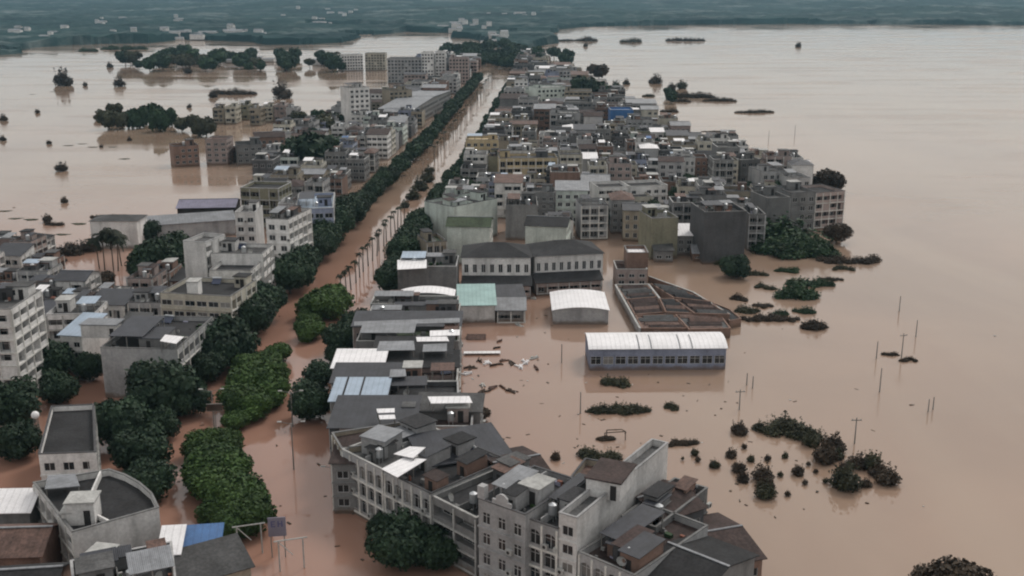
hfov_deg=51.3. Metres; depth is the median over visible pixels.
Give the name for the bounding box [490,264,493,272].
window
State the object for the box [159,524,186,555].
shed
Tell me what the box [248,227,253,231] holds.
window
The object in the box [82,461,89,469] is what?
window
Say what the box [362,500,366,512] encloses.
window
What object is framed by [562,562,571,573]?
window
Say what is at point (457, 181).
house
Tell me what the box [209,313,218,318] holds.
window
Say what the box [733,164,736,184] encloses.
windows
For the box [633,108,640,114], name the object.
apartment block
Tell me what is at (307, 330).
median tree
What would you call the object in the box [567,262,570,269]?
window
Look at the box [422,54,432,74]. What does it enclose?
windows
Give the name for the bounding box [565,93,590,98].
windows
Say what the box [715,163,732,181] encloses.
windows
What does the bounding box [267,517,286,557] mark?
billboard
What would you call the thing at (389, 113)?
house
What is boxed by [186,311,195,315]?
window
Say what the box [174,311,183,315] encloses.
window
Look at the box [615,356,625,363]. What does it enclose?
window
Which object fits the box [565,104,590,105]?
windows
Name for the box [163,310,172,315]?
window
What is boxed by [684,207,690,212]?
window
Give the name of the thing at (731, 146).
apartment block
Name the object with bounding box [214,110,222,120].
windows
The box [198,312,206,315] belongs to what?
window
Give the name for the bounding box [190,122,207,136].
tree
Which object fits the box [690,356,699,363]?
window
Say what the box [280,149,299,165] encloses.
house
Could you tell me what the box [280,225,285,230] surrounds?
window
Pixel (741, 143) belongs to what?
apartment block
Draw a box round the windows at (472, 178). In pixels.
[462,172,476,179]
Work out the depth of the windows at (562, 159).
407.47 m
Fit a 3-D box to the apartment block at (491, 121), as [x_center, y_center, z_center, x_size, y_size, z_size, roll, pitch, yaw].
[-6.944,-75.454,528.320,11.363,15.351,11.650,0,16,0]
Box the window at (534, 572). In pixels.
[531,567,539,575]
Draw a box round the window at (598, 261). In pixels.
[597,260,600,267]
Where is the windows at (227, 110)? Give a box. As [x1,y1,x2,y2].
[226,109,234,122]
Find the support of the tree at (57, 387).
on the flood water
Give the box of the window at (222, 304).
[220,302,229,307]
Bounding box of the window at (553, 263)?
[552,262,555,270]
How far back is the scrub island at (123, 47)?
1349.23 m
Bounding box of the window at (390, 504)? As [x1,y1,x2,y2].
[388,498,392,510]
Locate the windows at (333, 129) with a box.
[333,129,342,135]
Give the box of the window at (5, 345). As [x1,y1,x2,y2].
[1,342,10,349]
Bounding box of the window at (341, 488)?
[337,485,348,491]
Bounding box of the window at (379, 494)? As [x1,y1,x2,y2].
[378,492,381,504]
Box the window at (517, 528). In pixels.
[514,523,520,536]
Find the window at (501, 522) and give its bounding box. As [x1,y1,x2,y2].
[498,517,504,530]
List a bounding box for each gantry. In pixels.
[232,522,264,552]
[273,536,306,571]
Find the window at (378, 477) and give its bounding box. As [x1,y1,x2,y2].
[377,475,381,487]
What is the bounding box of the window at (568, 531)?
[563,525,572,536]
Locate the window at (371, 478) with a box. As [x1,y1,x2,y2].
[369,471,373,483]
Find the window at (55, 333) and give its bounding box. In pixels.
[53,331,59,338]
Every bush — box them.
[0,113,8,120]
[0,135,6,140]
[41,213,52,222]
[52,66,73,85]
[53,161,68,171]
[60,196,68,202]
[106,62,113,67]
[112,74,125,86]
[183,65,191,73]
[207,90,217,97]
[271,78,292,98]
[550,450,560,460]
[649,72,662,83]
[668,82,676,88]
[676,79,687,88]
[691,447,698,455]
[709,459,720,468]
[725,446,736,459]
[730,420,748,436]
[731,458,747,472]
[736,469,749,483]
[746,454,754,461]
[750,461,774,480]
[753,478,777,499]
[754,474,774,489]
[764,454,770,461]
[782,452,788,458]
[791,463,804,476]
[801,428,819,448]
[810,438,838,465]
[820,429,846,452]
[828,460,863,492]
[830,444,844,459]
[839,459,851,468]
[847,450,869,469]
[861,476,872,487]
[864,449,881,469]
[867,459,887,476]
[873,461,902,487]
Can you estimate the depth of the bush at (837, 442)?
178.83 m
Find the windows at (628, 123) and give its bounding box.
[628,123,650,124]
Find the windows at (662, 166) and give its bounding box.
[658,165,681,176]
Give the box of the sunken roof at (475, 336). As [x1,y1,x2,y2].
[466,334,485,339]
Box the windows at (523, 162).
[500,161,554,179]
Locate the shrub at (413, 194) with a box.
[405,186,421,199]
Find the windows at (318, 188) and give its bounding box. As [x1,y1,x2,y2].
[308,182,329,191]
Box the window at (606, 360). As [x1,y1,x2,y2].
[603,357,612,363]
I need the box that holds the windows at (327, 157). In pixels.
[326,156,345,165]
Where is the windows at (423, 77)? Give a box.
[405,76,426,80]
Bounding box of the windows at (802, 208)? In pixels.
[791,197,813,228]
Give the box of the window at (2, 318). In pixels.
[0,316,6,321]
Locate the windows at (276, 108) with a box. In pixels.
[275,107,283,119]
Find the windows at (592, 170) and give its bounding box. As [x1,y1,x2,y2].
[588,168,603,172]
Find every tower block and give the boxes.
[235,199,264,243]
[265,205,312,259]
[421,51,434,75]
[435,51,445,75]
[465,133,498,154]
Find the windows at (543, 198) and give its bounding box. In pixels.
[537,197,552,215]
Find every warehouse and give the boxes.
[378,90,450,120]
[397,249,458,295]
[550,289,609,323]
[584,332,727,370]
[608,107,633,120]
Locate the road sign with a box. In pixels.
[206,403,222,428]
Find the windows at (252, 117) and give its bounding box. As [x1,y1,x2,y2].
[250,111,258,122]
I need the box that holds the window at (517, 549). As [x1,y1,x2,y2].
[514,544,520,556]
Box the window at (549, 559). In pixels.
[545,553,554,568]
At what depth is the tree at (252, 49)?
1189.25 m
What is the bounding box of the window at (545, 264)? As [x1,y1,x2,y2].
[544,263,547,270]
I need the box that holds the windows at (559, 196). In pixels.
[558,195,577,221]
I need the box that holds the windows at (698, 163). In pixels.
[697,162,705,175]
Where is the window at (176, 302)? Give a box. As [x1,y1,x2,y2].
[173,300,182,305]
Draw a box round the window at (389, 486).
[387,481,391,493]
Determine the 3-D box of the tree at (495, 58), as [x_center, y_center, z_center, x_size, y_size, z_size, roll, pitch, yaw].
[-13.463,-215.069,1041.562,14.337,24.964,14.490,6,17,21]
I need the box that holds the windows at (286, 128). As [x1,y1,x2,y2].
[274,125,294,129]
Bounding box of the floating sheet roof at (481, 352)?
[464,351,499,354]
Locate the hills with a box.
[0,0,1023,54]
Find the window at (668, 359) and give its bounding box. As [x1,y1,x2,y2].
[665,356,674,363]
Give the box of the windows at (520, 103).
[519,102,537,107]
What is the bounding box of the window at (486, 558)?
[483,553,489,565]
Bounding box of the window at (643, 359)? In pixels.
[640,356,650,363]
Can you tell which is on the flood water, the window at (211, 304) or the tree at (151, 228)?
the tree at (151, 228)
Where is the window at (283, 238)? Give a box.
[280,235,286,240]
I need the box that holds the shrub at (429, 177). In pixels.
[420,168,434,182]
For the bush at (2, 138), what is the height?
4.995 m
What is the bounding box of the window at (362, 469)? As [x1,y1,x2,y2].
[361,467,365,479]
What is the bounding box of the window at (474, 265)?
[473,264,476,272]
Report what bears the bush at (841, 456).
on the flood water
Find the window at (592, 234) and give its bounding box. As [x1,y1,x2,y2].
[590,232,596,236]
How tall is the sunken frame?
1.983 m
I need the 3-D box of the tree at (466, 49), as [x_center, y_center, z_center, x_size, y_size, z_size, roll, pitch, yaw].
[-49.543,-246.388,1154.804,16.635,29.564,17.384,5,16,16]
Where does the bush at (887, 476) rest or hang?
on the flood water
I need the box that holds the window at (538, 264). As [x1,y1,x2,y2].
[537,263,540,270]
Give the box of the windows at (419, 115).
[414,114,421,124]
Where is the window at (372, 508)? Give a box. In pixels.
[370,505,374,515]
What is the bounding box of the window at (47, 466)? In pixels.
[44,463,55,470]
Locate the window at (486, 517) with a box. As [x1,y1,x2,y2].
[483,512,489,524]
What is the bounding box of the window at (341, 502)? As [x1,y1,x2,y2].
[338,499,349,505]
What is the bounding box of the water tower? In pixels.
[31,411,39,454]
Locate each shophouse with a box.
[183,232,225,276]
[209,261,261,281]
[211,237,275,285]
[326,395,421,477]
[327,377,391,413]
[328,428,364,513]
[329,362,405,391]
[330,348,388,371]
[331,422,399,454]
[341,413,439,520]
[351,311,463,362]
[356,323,461,371]
[370,290,458,308]
[370,299,460,310]
[373,336,454,357]
[384,431,502,526]
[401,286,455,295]
[432,451,531,575]
[477,464,571,575]
[529,473,585,575]
[553,438,668,575]
[578,503,708,575]
[648,536,758,575]
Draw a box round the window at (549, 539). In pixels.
[545,534,554,548]
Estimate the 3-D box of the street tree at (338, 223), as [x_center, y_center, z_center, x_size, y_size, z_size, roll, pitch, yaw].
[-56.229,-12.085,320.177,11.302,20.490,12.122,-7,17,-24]
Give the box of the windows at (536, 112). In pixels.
[535,111,548,130]
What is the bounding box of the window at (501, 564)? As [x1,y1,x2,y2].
[498,559,505,571]
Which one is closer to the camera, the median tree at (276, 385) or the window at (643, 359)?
the median tree at (276, 385)
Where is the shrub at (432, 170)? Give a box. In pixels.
[424,165,434,173]
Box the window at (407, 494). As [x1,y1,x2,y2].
[405,490,410,503]
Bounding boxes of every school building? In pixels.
[460,242,531,274]
[526,239,604,289]
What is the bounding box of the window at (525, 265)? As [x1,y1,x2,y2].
[524,264,527,272]
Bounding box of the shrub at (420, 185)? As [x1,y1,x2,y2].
[411,175,428,190]
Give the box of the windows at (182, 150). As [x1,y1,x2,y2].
[176,148,197,163]
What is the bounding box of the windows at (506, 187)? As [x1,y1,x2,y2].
[496,184,522,205]
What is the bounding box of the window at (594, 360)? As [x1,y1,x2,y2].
[591,357,600,363]
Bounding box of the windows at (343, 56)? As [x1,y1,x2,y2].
[342,56,362,69]
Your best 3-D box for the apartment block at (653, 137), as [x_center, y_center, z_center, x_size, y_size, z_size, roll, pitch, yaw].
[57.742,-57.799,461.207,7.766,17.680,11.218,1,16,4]
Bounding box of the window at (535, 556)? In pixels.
[531,548,539,563]
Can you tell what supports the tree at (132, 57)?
in the flood water
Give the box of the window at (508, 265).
[507,264,510,272]
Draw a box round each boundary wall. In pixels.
[615,284,640,331]
[617,284,647,285]
[648,276,729,313]
[648,284,659,298]
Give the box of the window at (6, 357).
[4,355,11,359]
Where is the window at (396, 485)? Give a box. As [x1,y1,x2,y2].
[396,485,400,498]
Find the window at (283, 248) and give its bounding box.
[281,246,286,250]
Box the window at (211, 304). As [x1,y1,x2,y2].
[208,302,218,307]
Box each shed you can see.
[0,488,40,523]
[147,210,235,239]
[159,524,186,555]
[174,533,254,575]
[175,198,240,224]
[183,522,223,546]
[457,283,496,322]
[461,275,531,298]
[495,284,526,313]
[495,297,526,322]
[532,270,603,295]
[618,285,656,301]
[626,297,663,315]
[635,314,686,331]
[650,283,710,301]
[659,298,692,314]
[675,299,729,322]
[675,314,730,337]
[712,302,741,327]
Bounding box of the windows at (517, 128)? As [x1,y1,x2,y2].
[513,127,534,136]
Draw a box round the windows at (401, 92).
[390,92,410,98]
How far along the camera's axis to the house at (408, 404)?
173.44 m
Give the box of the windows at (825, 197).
[814,195,840,225]
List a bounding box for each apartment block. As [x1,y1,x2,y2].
[0,281,48,387]
[32,468,160,569]
[79,311,213,397]
[160,272,256,333]
[240,181,291,227]
[252,152,280,176]
[263,178,292,196]
[270,166,304,179]
[273,118,294,130]
[293,118,313,126]
[296,191,335,249]
[300,157,326,167]
[325,146,349,168]
[331,101,340,111]
[331,121,347,136]
[337,53,362,70]
[340,82,369,123]
[346,121,369,128]
[346,125,364,135]
[347,130,366,146]
[351,109,367,123]
[363,110,380,123]
[365,52,386,70]
[365,128,391,159]
[368,115,389,124]
[369,89,381,98]
[383,125,395,155]
[387,57,421,83]
[403,72,427,82]
[411,79,430,86]
[420,82,438,89]
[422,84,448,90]
[429,78,448,89]
[440,71,454,76]
[440,73,459,93]
[445,72,460,87]
[449,54,468,83]
[462,53,477,57]
[464,147,487,169]
[469,58,477,72]
[483,125,504,133]
[487,119,508,124]
[488,112,512,121]
[488,148,499,171]
[488,172,507,196]
[493,174,523,217]
[498,149,557,182]
[499,93,527,105]
[499,134,520,148]
[504,85,524,92]
[506,77,521,86]
[507,76,528,86]
[507,141,528,148]
[508,143,532,152]
[509,71,524,75]
[509,120,537,137]
[511,67,527,72]
[511,106,532,119]
[513,172,530,188]
[514,58,527,63]
[514,62,533,69]
[516,56,531,63]
[518,95,538,107]
[520,54,535,60]
[522,125,536,139]
[524,73,540,85]
[526,72,544,75]
[526,183,554,215]
[529,81,554,85]
[529,83,565,100]
[533,55,548,62]
[533,104,555,131]
[534,66,547,69]
[539,100,563,105]
[542,136,557,146]
[543,130,567,146]
[545,69,558,78]
[546,162,554,182]
[549,65,556,70]
[549,107,579,129]
[550,164,579,191]
[551,127,571,133]
[554,62,570,66]
[555,180,589,225]
[556,66,576,77]
[556,78,571,85]
[556,104,572,109]
[556,114,572,126]
[559,142,578,149]
[559,147,582,179]
[564,86,591,98]
[564,97,592,108]
[565,66,581,70]
[568,130,578,145]
[571,71,588,78]
[573,124,596,134]
[576,132,592,147]
[578,143,596,151]
[579,109,595,123]
[581,173,609,194]
[583,111,603,123]
[587,158,607,173]
[590,181,629,207]
[591,133,603,142]
[592,90,618,101]
[595,102,615,122]
[596,123,610,142]
[596,140,612,155]
[598,85,624,94]
[600,153,622,162]
[604,119,625,133]
[607,93,625,101]
[607,155,631,180]
[608,190,634,232]
[614,116,625,121]
[616,103,633,107]
[618,100,625,105]
[621,156,637,176]
[621,179,667,202]
[622,96,642,99]
[625,99,657,109]
[625,151,646,167]
[626,113,652,127]
[628,125,649,134]
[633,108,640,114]
[635,135,652,150]
[637,134,655,143]
[639,105,658,117]
[639,143,658,157]
[648,127,664,139]
[657,113,677,127]
[657,156,684,177]
[658,142,683,155]
[668,121,690,131]
[668,191,703,222]
[670,138,696,151]
[671,149,694,175]
[690,200,746,264]
[695,134,712,150]
[695,176,723,188]
[695,186,726,200]
[701,180,724,191]
[706,132,729,142]
[708,153,733,185]
[711,140,739,158]
[716,152,737,184]
[720,129,738,139]
[732,139,748,150]
[750,185,790,229]
[761,149,792,168]
[773,180,815,231]
[787,159,813,184]
[789,149,803,158]
[800,184,845,229]
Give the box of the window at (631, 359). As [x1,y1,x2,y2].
[628,356,637,363]
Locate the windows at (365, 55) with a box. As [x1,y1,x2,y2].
[365,55,386,68]
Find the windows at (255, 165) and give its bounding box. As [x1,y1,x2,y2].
[254,160,279,173]
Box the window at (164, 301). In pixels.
[162,299,171,304]
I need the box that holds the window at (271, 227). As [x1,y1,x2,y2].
[269,224,274,229]
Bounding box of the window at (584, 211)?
[582,209,588,213]
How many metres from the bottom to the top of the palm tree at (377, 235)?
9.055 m
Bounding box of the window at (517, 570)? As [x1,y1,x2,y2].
[514,565,520,575]
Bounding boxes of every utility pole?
[735,389,744,409]
[851,417,861,443]
[900,333,907,358]
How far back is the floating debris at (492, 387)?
207.45 m
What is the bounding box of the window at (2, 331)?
[0,329,8,334]
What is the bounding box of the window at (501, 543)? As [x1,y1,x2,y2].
[498,538,504,550]
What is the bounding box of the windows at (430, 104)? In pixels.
[427,94,450,114]
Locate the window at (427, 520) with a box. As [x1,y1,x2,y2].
[425,516,429,526]
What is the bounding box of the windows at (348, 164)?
[347,160,368,178]
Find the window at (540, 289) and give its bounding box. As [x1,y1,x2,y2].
[538,287,543,291]
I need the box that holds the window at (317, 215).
[315,213,322,217]
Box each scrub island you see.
[44,221,64,225]
[56,239,102,255]
[78,47,98,51]
[100,44,147,49]
[211,87,256,94]
[576,36,597,40]
[576,445,623,459]
[585,400,652,415]
[600,373,631,388]
[619,37,641,41]
[642,93,654,96]
[661,108,678,111]
[663,401,679,410]
[665,37,705,40]
[668,436,699,446]
[670,97,690,101]
[677,91,715,97]
[702,96,736,101]
[729,292,748,301]
[733,304,760,313]
[734,108,774,112]
[739,311,800,322]
[749,228,841,259]
[749,269,769,275]
[751,210,828,246]
[751,302,773,308]
[751,410,822,440]
[754,281,777,289]
[771,308,789,316]
[772,277,821,300]
[773,266,799,273]
[785,275,835,287]
[792,305,816,313]
[799,315,828,330]
[816,253,882,264]
[820,276,843,280]
[832,264,855,270]
[881,351,899,355]
[898,356,918,361]
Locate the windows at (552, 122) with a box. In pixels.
[551,116,577,124]
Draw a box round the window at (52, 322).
[50,320,61,324]
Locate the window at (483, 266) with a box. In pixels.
[481,264,485,272]
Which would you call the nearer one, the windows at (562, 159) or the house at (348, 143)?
the windows at (562, 159)
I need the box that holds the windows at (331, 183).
[330,182,340,197]
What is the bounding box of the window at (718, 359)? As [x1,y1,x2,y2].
[714,356,724,362]
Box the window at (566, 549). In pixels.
[562,544,572,555]
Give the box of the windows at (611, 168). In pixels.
[610,167,629,180]
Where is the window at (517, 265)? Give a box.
[516,264,519,272]
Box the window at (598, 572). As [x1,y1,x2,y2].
[595,569,603,575]
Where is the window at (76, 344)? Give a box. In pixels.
[74,342,79,346]
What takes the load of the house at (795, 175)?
on the flood water
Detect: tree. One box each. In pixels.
[0,374,41,426]
[0,418,42,461]
[36,338,75,379]
[38,368,81,403]
[69,351,102,380]
[83,237,104,268]
[89,232,112,269]
[94,108,115,128]
[94,394,151,445]
[96,227,125,270]
[100,270,115,283]
[105,103,122,111]
[106,236,128,270]
[107,423,174,470]
[110,234,127,265]
[112,111,128,128]
[114,49,132,64]
[122,455,177,502]
[124,50,142,65]
[124,233,186,274]
[124,356,203,410]
[125,110,140,127]
[129,105,150,127]
[132,258,146,272]
[133,60,141,67]
[140,57,158,71]
[143,219,161,239]
[143,404,181,437]
[144,102,163,112]
[148,108,170,131]
[149,52,165,57]
[155,53,171,69]
[157,50,171,54]
[159,230,189,261]
[160,107,177,125]
[165,47,176,53]
[165,53,176,67]
[172,376,213,415]
[173,117,187,130]
[174,57,187,65]
[175,44,191,50]
[176,52,193,66]
[179,427,222,456]
[179,440,245,485]
[181,57,195,66]
[182,461,226,497]
[185,48,199,61]
[186,114,200,127]
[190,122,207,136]
[190,312,261,366]
[191,349,228,382]
[191,464,266,502]
[193,115,217,135]
[193,494,224,523]
[195,54,208,61]
[196,56,214,71]
[207,50,226,63]
[209,426,244,449]
[209,446,254,472]
[210,62,218,70]
[210,506,251,536]
[211,48,229,59]
[211,476,271,512]
[215,381,269,412]
[219,409,251,429]
[219,492,277,537]
[224,364,276,386]
[227,51,236,58]
[228,352,262,373]
[231,52,248,68]
[233,294,276,333]
[236,390,274,421]
[243,62,253,70]
[244,47,257,53]
[246,52,256,57]
[247,57,260,65]
[252,285,281,318]
[252,354,290,380]
[254,349,282,360]
[255,376,291,407]
[256,62,266,69]
[256,280,288,311]
[264,341,292,361]
[272,251,316,293]
[273,48,284,55]
[274,50,290,57]
[275,245,318,275]
[276,54,296,68]
[279,130,340,161]
[280,61,292,70]
[287,377,330,420]
[288,47,301,57]
[289,54,299,69]
[289,111,306,118]
[293,318,325,342]
[294,288,347,319]
[295,311,321,320]
[298,307,322,316]
[300,243,322,267]
[301,359,331,386]
[303,58,315,65]
[310,109,325,115]
[311,283,355,309]
[312,217,340,236]
[312,227,341,254]
[313,113,334,128]
[313,234,329,259]
[316,52,329,66]
[320,317,352,347]
[323,344,349,363]
[324,54,342,71]
[327,112,339,117]
[334,214,345,240]
[335,195,367,222]
[335,201,356,218]
[335,207,355,235]
[335,274,343,282]
[338,62,346,69]
[339,114,344,120]
[340,193,370,210]
[340,307,369,320]
[341,269,348,288]
[344,265,353,289]
[348,192,370,199]
[350,260,359,282]
[353,193,371,212]
[355,252,362,277]
[357,189,376,203]
[359,246,366,271]
[361,179,385,197]
[363,507,430,571]
[364,242,371,265]
[365,511,389,534]
[366,178,384,187]
[369,237,375,260]
[370,176,388,189]
[371,169,394,186]
[373,262,397,290]
[374,232,380,255]
[376,165,400,182]
[376,228,382,250]
[380,222,387,245]
[380,260,396,268]
[381,219,389,241]
[382,234,420,259]
[383,254,400,261]
[387,215,393,236]
[387,249,406,258]
[388,164,401,173]
[389,161,406,172]
[391,156,411,170]
[391,211,396,232]
[393,227,417,239]
[395,207,401,228]
[396,152,411,161]
[398,222,429,233]
[402,216,432,232]
[403,210,432,228]
[404,143,421,161]
[404,150,417,160]
[405,141,425,158]
[412,137,428,147]
[413,207,424,212]
[413,524,461,569]
[417,132,432,137]
[418,137,432,151]
[422,127,438,139]
[424,191,442,200]
[426,187,444,196]
[429,125,442,134]
[430,122,443,128]
[432,180,448,187]
[433,112,450,121]
[433,118,445,125]
[436,116,447,125]
[439,45,450,51]
[440,172,462,181]
[441,108,453,115]
[442,166,460,175]
[443,42,454,50]
[443,104,456,115]
[444,101,459,108]
[444,103,458,111]
[449,161,463,168]
[453,43,461,51]
[455,91,467,99]
[460,86,470,93]
[461,41,473,48]
[461,47,473,52]
[464,82,475,88]
[470,50,481,53]
[472,72,482,77]
[478,55,487,66]
[480,40,492,48]
[483,406,491,419]
[487,39,498,48]
[487,56,492,65]
[491,55,500,67]
[492,101,499,105]
[495,47,507,54]
[497,38,510,47]
[498,58,505,68]
[502,55,515,66]
[511,52,525,55]
[513,43,527,49]
[531,45,544,52]
[531,52,543,56]
[546,46,560,56]
[558,53,573,62]
[562,48,574,56]
[570,75,608,91]
[586,63,609,78]
[645,199,659,203]
[664,87,677,95]
[665,91,677,103]
[668,187,676,196]
[683,172,695,178]
[718,254,751,277]
[812,168,846,188]
[821,223,853,242]
[908,562,932,575]
[921,554,994,575]
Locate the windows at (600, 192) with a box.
[599,190,624,207]
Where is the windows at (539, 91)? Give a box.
[538,89,563,100]
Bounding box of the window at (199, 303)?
[197,301,206,306]
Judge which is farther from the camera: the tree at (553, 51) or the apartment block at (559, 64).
the tree at (553, 51)
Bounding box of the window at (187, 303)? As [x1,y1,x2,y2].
[185,300,194,305]
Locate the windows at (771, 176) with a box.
[764,175,786,179]
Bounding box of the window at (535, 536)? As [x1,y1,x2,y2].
[531,529,539,544]
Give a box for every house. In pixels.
[0,230,18,237]
[0,238,14,244]
[0,243,34,267]
[0,251,5,267]
[0,268,19,282]
[0,522,62,565]
[0,562,70,575]
[8,29,22,32]
[9,228,47,252]
[16,257,62,280]
[24,26,30,30]
[28,275,55,288]
[31,249,65,269]
[35,233,55,248]
[36,285,66,301]
[38,403,100,479]
[43,300,55,334]
[45,295,109,341]
[52,270,101,290]
[56,312,108,372]
[62,288,97,294]
[70,537,176,575]
[72,287,95,301]
[89,214,146,248]
[94,288,136,317]
[98,282,133,289]
[126,262,167,287]
[127,286,167,314]
[130,27,136,31]
[157,258,181,286]
[169,30,180,36]
[169,138,199,166]
[169,267,185,285]
[189,34,204,39]
[205,136,233,164]
[212,103,225,123]
[224,102,241,123]
[226,29,244,31]
[227,23,234,28]
[230,146,235,162]
[235,137,262,164]
[239,100,252,119]
[249,103,265,125]
[249,173,269,182]
[253,29,263,32]
[253,131,285,147]
[261,143,280,151]
[263,58,274,61]
[263,102,273,121]
[267,152,282,155]
[272,128,293,140]
[274,101,288,121]
[278,194,297,209]
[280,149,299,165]
[280,164,298,169]
[286,104,300,116]
[291,127,307,136]
[291,127,313,130]
[291,179,304,196]
[301,168,329,180]
[304,175,330,192]
[305,116,319,127]
[308,130,328,134]
[312,58,322,65]
[316,128,330,134]
[324,109,340,114]
[327,165,351,190]
[329,115,338,123]
[330,171,347,198]
[339,137,357,150]
[342,136,359,147]
[344,147,364,155]
[347,153,369,182]
[357,147,378,154]
[363,148,378,172]
[371,99,381,113]
[382,85,411,105]
[383,108,399,113]
[383,111,399,116]
[385,120,407,145]
[386,116,408,137]
[386,349,460,389]
[389,376,460,394]
[395,129,398,151]
[396,131,402,148]
[398,105,411,115]
[400,115,417,134]
[401,402,415,407]
[402,360,459,385]
[406,87,419,90]
[407,422,511,466]
[408,123,414,137]
[411,107,424,127]
[417,228,447,254]
[418,392,485,424]
[424,189,497,239]
[436,403,472,429]
[442,185,474,196]
[445,216,493,263]
[448,28,456,32]
[448,177,468,186]
[460,160,487,181]
[462,19,467,24]
[471,184,487,195]
[472,56,481,68]
[476,172,491,182]
[485,123,513,136]
[487,446,550,469]
[489,34,499,38]
[495,108,511,111]
[500,30,507,37]
[505,191,537,239]
[513,113,528,119]
[515,77,527,86]
[521,138,537,150]
[523,183,541,190]
[524,215,571,243]
[526,171,544,186]
[528,70,545,71]
[530,61,547,67]
[534,147,558,157]
[535,65,552,68]
[539,130,550,145]
[539,145,558,150]
[545,211,574,238]
[547,76,569,80]
[549,98,564,104]
[562,124,573,133]
[566,458,597,481]
[575,194,607,239]
[582,152,597,171]
[590,94,606,104]
[600,99,617,105]
[611,130,629,146]
[613,145,625,153]
[613,260,647,283]
[615,124,639,133]
[621,203,647,241]
[621,475,711,533]
[624,138,634,154]
[624,245,648,281]
[629,132,640,138]
[632,172,661,181]
[633,192,652,202]
[635,479,708,522]
[637,165,657,176]
[638,204,678,259]
[647,158,657,170]
[652,243,674,262]
[653,124,669,134]
[654,204,669,211]
[655,138,668,145]
[659,200,668,204]
[660,173,677,199]
[665,130,689,142]
[676,177,695,193]
[677,223,692,255]
[683,147,695,153]
[688,244,699,261]
[689,132,701,136]
[690,151,706,177]
[695,150,710,174]
[703,512,767,575]
[724,181,752,197]
[726,195,749,207]
[737,152,759,183]
[742,203,766,250]
[745,148,767,163]
[748,162,788,182]
[750,180,776,186]
[750,184,764,190]
[779,169,810,184]
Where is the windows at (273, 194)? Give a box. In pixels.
[243,192,275,222]
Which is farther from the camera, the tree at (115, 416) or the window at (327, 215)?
the window at (327, 215)
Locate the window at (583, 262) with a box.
[582,261,585,268]
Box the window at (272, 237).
[269,235,275,240]
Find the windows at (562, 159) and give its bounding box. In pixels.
[561,158,580,179]
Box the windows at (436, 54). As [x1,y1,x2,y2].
[436,54,443,74]
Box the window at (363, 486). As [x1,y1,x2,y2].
[362,484,365,495]
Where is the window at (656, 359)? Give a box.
[652,356,662,363]
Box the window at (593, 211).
[591,209,596,213]
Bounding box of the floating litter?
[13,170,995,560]
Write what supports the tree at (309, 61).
on the flood water
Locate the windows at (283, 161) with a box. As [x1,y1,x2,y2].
[282,160,299,163]
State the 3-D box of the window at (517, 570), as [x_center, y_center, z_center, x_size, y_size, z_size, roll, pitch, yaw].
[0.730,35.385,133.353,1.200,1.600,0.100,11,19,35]
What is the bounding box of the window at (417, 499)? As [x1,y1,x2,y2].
[415,494,419,507]
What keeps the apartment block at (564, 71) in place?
on the flood water
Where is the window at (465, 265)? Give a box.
[464,264,467,272]
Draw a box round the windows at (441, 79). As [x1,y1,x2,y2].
[441,79,458,91]
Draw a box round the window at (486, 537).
[483,533,489,545]
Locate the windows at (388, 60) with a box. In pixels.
[388,60,420,81]
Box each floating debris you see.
[461,371,471,374]
[463,365,477,369]
[478,388,490,392]
[488,385,497,389]
[489,363,502,366]
[505,388,518,393]
[514,364,522,369]
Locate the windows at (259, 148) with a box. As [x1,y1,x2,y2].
[238,147,260,162]
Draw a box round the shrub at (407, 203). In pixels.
[400,199,409,207]
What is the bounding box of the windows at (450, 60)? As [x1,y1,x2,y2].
[450,60,467,81]
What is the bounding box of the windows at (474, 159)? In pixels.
[467,158,483,160]
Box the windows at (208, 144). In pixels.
[207,141,231,161]
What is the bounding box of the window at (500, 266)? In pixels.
[498,264,502,272]
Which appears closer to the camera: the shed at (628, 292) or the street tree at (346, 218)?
the shed at (628, 292)
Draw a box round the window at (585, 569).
[581,563,589,575]
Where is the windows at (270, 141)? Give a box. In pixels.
[262,140,283,147]
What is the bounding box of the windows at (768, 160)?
[763,158,786,168]
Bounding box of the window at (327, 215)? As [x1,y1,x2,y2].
[325,213,332,217]
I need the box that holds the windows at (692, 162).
[686,161,693,175]
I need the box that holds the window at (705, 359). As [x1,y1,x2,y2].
[702,356,711,363]
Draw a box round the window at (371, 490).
[370,488,373,500]
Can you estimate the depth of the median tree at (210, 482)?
157.89 m
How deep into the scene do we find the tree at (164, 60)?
1003.60 m
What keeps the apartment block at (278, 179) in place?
on the flood water
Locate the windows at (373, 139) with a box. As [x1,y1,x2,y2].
[367,138,390,156]
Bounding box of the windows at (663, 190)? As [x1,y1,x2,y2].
[632,189,665,199]
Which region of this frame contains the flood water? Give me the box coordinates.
[0,24,1023,575]
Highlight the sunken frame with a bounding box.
[596,429,625,441]
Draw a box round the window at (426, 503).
[424,499,428,511]
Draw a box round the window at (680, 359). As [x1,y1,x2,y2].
[677,356,687,363]
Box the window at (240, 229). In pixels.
[238,227,243,231]
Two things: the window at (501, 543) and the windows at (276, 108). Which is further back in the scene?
the windows at (276, 108)
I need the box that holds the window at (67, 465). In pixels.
[63,462,74,469]
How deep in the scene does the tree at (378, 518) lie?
150.15 m
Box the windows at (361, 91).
[351,90,368,112]
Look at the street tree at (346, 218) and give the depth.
322.49 m
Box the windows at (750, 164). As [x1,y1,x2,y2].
[741,163,758,181]
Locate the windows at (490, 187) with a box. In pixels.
[489,186,494,194]
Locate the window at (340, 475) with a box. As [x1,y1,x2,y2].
[337,472,348,478]
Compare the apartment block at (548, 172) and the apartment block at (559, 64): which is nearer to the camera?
the apartment block at (548, 172)
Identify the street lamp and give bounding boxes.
[198,388,223,426]
[277,421,304,469]
[278,390,302,426]
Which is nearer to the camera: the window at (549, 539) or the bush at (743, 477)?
the window at (549, 539)
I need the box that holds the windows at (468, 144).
[467,143,496,152]

